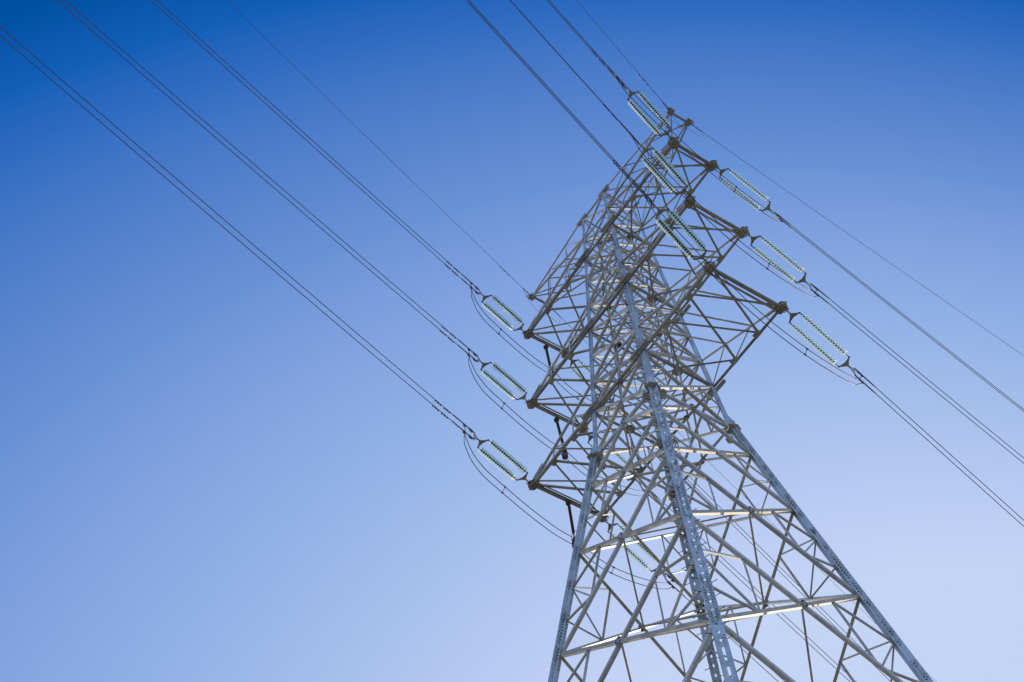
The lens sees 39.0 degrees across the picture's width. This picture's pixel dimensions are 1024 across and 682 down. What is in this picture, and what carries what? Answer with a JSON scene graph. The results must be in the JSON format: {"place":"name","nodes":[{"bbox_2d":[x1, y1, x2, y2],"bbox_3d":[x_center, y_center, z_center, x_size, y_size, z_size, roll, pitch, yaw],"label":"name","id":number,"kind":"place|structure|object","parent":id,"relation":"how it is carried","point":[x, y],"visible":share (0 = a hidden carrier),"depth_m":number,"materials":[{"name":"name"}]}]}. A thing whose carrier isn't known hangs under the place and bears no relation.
{"place":"outdoors","nodes":[
{"label":"outdoors","id":0,"kind":"place"},
{"bbox_2d":[0,0,1023,681],"label":"sky","id":1,"kind":"structure","parent":0,"point":[205,476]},
{"label":"ground","id":2,"kind":"structure","parent":0,"visible":0},
{"bbox_2d":[522,107,933,681],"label":"transmission pylon","id":3,"kind":"object","parent":2,"relation":"on","point":[642,355],"visible":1,"depth_m":65.42,"materials":[{"name":"metal"}]},
{"bbox_2d":[236,9,528,293],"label":"earth wire","id":4,"kind":"object","parent":3,"relation":"attached to","point":[375,145],"visible":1,"depth_m":78.77,"materials":[{"name":"grey metal"}]},
{"bbox_2d":[465,424,528,482],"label":"strain insulator","id":5,"kind":"object","parent":3,"relation":"attached to","point":[505,454],"visible":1,"depth_m":69.85,"materials":[{"name":"metal"}]},
{"bbox_2d":[0,35,464,433],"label":"conductor","id":6,"kind":"object","parent":5,"relation":"attached to","point":[463,431],"visible":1,"depth_m":60.39,"materials":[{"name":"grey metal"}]},
{"bbox_2d":[0,26,465,426],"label":"conductor","id":7,"kind":"object","parent":5,"relation":"attached to","point":[449,412],"visible":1,"depth_m":60.79,"materials":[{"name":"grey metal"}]},
{"bbox_2d":[472,283,525,332],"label":"strain insulator","id":8,"kind":"object","parent":3,"relation":"attached to","point":[505,308],"visible":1,"depth_m":81.36,"materials":[{"name":"metal"}]},
{"bbox_2d":[150,0,470,288],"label":"conductor","id":9,"kind":"object","parent":8,"relation":"attached to","point":[312,145],"visible":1,"depth_m":71.47,"materials":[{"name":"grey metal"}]},
{"bbox_2d":[157,0,471,284],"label":"conductor","id":10,"kind":"object","parent":8,"relation":"attached to","point":[317,145],"visible":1,"depth_m":72.05,"materials":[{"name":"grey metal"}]},
{"bbox_2d":[470,349,528,402],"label":"strain insulator","id":11,"kind":"object","parent":3,"relation":"attached to","point":[506,376],"visible":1,"depth_m":75.53,"materials":[{"name":"metal"}]},
{"bbox_2d":[57,0,468,355],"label":"conductor","id":12,"kind":"object","parent":11,"relation":"attached to","point":[264,179],"visible":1,"depth_m":65.33,"materials":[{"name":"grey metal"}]},
{"bbox_2d":[65,0,469,350],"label":"conductor","id":13,"kind":"object","parent":11,"relation":"attached to","point":[268,176],"visible":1,"depth_m":65.69,"materials":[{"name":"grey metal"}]},
{"bbox_2d":[543,345,553,376],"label":"jumper support","id":14,"kind":"object","parent":3,"relation":"hanging from","point":[545,347],"visible":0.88,"depth_m":82.42,"materials":[{"name":"metal"}]},
{"bbox_2d":[471,290,611,415],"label":"jumper cable","id":15,"kind":"object","parent":14,"relation":"hanging from","point":[516,349],"visible":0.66,"depth_m":79.06,"materials":[{"name":"grey metal"}]},
{"bbox_2d":[471,285,612,410],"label":"jumper cable","id":16,"kind":"object","parent":14,"relation":"hanging from","point":[519,345],"visible":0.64,"depth_m":79.37,"materials":[{"name":"grey metal"}]},
{"bbox_2d":[554,417,567,459],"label":"jumper support","id":17,"kind":"object","parent":3,"relation":"hanging from","point":[564,452],"visible":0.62,"depth_m":75.69,"materials":[{"name":"metal"}]},
{"bbox_2d":[469,352,645,490],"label":"jumper cable","id":18,"kind":"object","parent":17,"relation":"attached to","point":[531,426],"visible":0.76,"depth_m":73.39,"materials":[{"name":"grey metal"}]},
{"bbox_2d":[565,500,575,547],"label":"jumper support","id":19,"kind":"object","parent":3,"relation":"hanging from","point":[568,503],"visible":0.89,"depth_m":70.53,"materials":[{"name":"metal"}]},
{"bbox_2d":[465,433,671,582],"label":"jumper cable","id":20,"kind":"object","parent":19,"relation":"attached to","point":[545,519],"visible":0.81,"depth_m":67.98,"materials":[{"name":"grey metal"}]},
{"bbox_2d":[570,359,623,414],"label":"strain insulator","id":21,"kind":"object","parent":3,"relation":"attached to","point":[578,374],"visible":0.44,"depth_m":84.07,"materials":[{"name":"metal"}]},
{"bbox_2d":[643,430,859,646],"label":"conductor","id":22,"kind":"object","parent":21,"relation":"attached to","point":[768,555],"visible":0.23,"depth_m":86.94,"materials":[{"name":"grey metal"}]},
{"bbox_2d":[623,415,889,680],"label":"conductor","id":23,"kind":"object","parent":21,"relation":"attached to","point":[761,553],"visible":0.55,"depth_m":86.56,"materials":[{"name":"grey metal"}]},
{"bbox_2d":[587,435,644,491],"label":"strain insulator","id":24,"kind":"object","parent":3,"relation":"attached to","point":[590,437],"visible":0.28,"depth_m":78.36,"materials":[{"name":"metal"}]},
{"bbox_2d":[468,360,637,495],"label":"jumper cable","id":25,"kind":"object","parent":24,"relation":"hanging from","point":[526,429],"visible":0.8,"depth_m":73.08,"materials":[{"name":"grey metal"}]},
{"bbox_2d":[648,495,849,681],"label":"conductor","id":26,"kind":"object","parent":24,"relation":"attached to","point":[759,597],"visible":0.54,"depth_m":80.08,"materials":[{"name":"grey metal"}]},
{"bbox_2d":[653,493,855,681],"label":"conductor","id":27,"kind":"object","parent":24,"relation":"attached to","point":[760,593],"visible":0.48,"depth_m":80.35,"materials":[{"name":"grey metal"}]},
{"bbox_2d":[578,2,668,109],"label":"earth wire","id":28,"kind":"object","parent":3,"relation":"attached to","point":[628,61],"visible":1,"depth_m":78.65,"materials":[{"name":"grey metal"}]},
{"bbox_2d":[606,521,671,584],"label":"strain insulator","id":29,"kind":"object","parent":3,"relation":"attached to","point":[637,558],"visible":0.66,"depth_m":72.89,"materials":[{"name":"glass"}]},
{"bbox_2d":[464,434,671,588],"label":"jumper cable","id":30,"kind":"object","parent":29,"relation":"hanging from","point":[613,567],"visible":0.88,"depth_m":67.86,"materials":[{"name":"grey metal"}]},
{"bbox_2d":[671,585,778,681],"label":"conductor","id":31,"kind":"object","parent":29,"relation":"attached to","point":[673,587],"visible":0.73,"depth_m":73.66,"materials":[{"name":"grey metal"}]},
{"bbox_2d":[618,77,670,138],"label":"strain insulator","id":32,"kind":"object","parent":3,"relation":"attached to","point":[644,117],"visible":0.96,"depth_m":75.31,"materials":[{"name":"metal"}]},
{"bbox_2d":[546,0,619,81],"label":"conductor","id":33,"kind":"object","parent":32,"relation":"attached to","point":[586,44],"visible":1,"depth_m":72.00,"materials":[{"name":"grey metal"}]},
{"bbox_2d":[549,0,617,77],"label":"conductor","id":34,"kind":"object","parent":32,"relation":"attached to","point":[586,42],"visible":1,"depth_m":72.38,"materials":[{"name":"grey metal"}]},
{"bbox_2d":[630,132,688,197],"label":"strain insulator","id":35,"kind":"object","parent":3,"relation":"attached to","point":[667,164],"visible":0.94,"depth_m":69.37,"materials":[{"name":"metal"}]},
{"bbox_2d":[513,3,628,130],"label":"conductor","id":36,"kind":"object","parent":35,"relation":"attached to","point":[569,65],"visible":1,"depth_m":65.02,"materials":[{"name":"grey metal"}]},
{"bbox_2d":[510,0,633,137],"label":"conductor","id":37,"kind":"object","parent":35,"relation":"attached to","point":[575,73],"visible":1,"depth_m":64.92,"materials":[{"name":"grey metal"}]},
{"bbox_2d":[634,137,817,291],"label":"jumper cable","id":38,"kind":"object","parent":35,"relation":"hanging from","point":[716,220],"visible":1,"depth_m":67.48,"materials":[{"name":"grey metal"}]},
{"bbox_2d":[644,191,707,263],"bbox_3d":[7.207,-4.843,63.259,0.993,0.869,4.998,-36,-61,18],"label":"strain insulator","id":39,"kind":"object","parent":3,"relation":"attached to","point":[685,228],"visible":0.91,"depth_m":63.53,"materials":[{"name":"ceramic"}]},
{"bbox_2d":[468,0,643,192],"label":"conductor","id":40,"kind":"object","parent":39,"relation":"attached to","point":[560,100],"visible":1,"depth_m":59.11,"materials":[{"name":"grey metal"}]},
{"bbox_2d":[466,0,646,198],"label":"conductor","id":41,"kind":"object","parent":39,"relation":"attached to","point":[561,104],"visible":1,"depth_m":58.71,"materials":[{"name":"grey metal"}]},
{"bbox_2d":[646,198,861,384],"bbox_3d":[10.977,-1.548,63.194,13.963,3.393,0.281,35,-66,-24],"label":"jumper cable","id":42,"kind":"object","parent":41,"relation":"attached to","point":[711,274],"visible":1,"depth_m":61.49,"materials":[{"name":"grey metal"}]},
{"bbox_2d":[644,193,861,378],"bbox_3d":[11.001,-1.782,63.445,13.964,3.616,0.138,35,-65,-24],"label":"jumper cable","id":43,"kind":"object","parent":39,"relation":"hanging from","point":[741,295],"visible":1,"depth_m":61.61,"materials":[{"name":"grey metal"}]},
{"bbox_2d":[553,310,875,623],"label":"earth wire","id":44,"kind":"object","parent":3,"relation":"attached to","point":[721,474],"visible":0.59,"depth_m":89.97,"materials":[{"name":"grey metal"}]},
{"bbox_2d":[717,168,781,219],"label":"strain insulator","id":45,"kind":"object","parent":3,"relation":"attached to","point":[734,173],"visible":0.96,"depth_m":77.95,"materials":[{"name":"ceramic"}]},
{"bbox_2d":[618,78,780,218],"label":"jumper cable","id":46,"kind":"object","parent":45,"relation":"hanging from","point":[695,153],"visible":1,"depth_m":74.15,"materials":[{"name":"grey metal"}]},
{"bbox_2d":[619,82,781,221],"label":"jumper cable","id":47,"kind":"object","parent":45,"relation":"hanging from","point":[734,191],"visible":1,"depth_m":73.98,"materials":[{"name":"grey metal"}]},
{"bbox_2d":[780,216,1023,409],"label":"conductor","id":48,"kind":"object","parent":45,"relation":"attached to","point":[897,309],"visible":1,"depth_m":80.22,"materials":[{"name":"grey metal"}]},
{"bbox_2d":[781,220,1023,411],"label":"conductor","id":49,"kind":"object","parent":45,"relation":"attached to","point":[897,311],"visible":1,"depth_m":79.90,"materials":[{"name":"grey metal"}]},
{"bbox_2d":[748,235,816,294],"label":"strain insulator","id":50,"kind":"object","parent":3,"relation":"attached to","point":[782,254],"visible":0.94,"depth_m":72.15,"materials":[{"name":"ceramic"}]},
{"bbox_2d":[633,138,816,296],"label":"jumper cable","id":51,"kind":"object","parent":50,"relation":"hanging from","point":[687,200],"visible":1,"depth_m":67.39,"materials":[{"name":"grey metal"}]},
{"bbox_2d":[816,288,1023,457],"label":"conductor","id":52,"kind":"object","parent":50,"relation":"attached to","point":[915,369],"visible":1,"depth_m":73.68,"materials":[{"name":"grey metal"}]},
{"bbox_2d":[817,294,1022,462],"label":"conductor","id":53,"kind":"object","parent":50,"relation":"attached to","point":[818,295],"visible":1,"depth_m":73.34,"materials":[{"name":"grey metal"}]},
{"bbox_2d":[786,310,861,380],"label":"strain insulator","id":54,"kind":"object","parent":3,"relation":"attached to","point":[830,340],"visible":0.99,"depth_m":66.38,"materials":[{"name":"metal"}]},
{"bbox_2d":[860,374,1023,519],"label":"conductor","id":55,"kind":"object","parent":54,"relation":"attached to","point":[936,441],"visible":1,"depth_m":67.18,"materials":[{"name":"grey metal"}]},
{"bbox_2d":[861,381,1023,526],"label":"conductor","id":56,"kind":"object","parent":54,"relation":"attached to","point":[862,382],"visible":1,"depth_m":66.88,"materials":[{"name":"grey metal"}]},
{"bbox_2d":[691,124,1023,355],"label":"earth wire","id":57,"kind":"object","parent":3,"relation":"attached to","point":[843,230],"visible":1,"depth_m":82.55,"materials":[{"name":"grey metal"}]}
]}

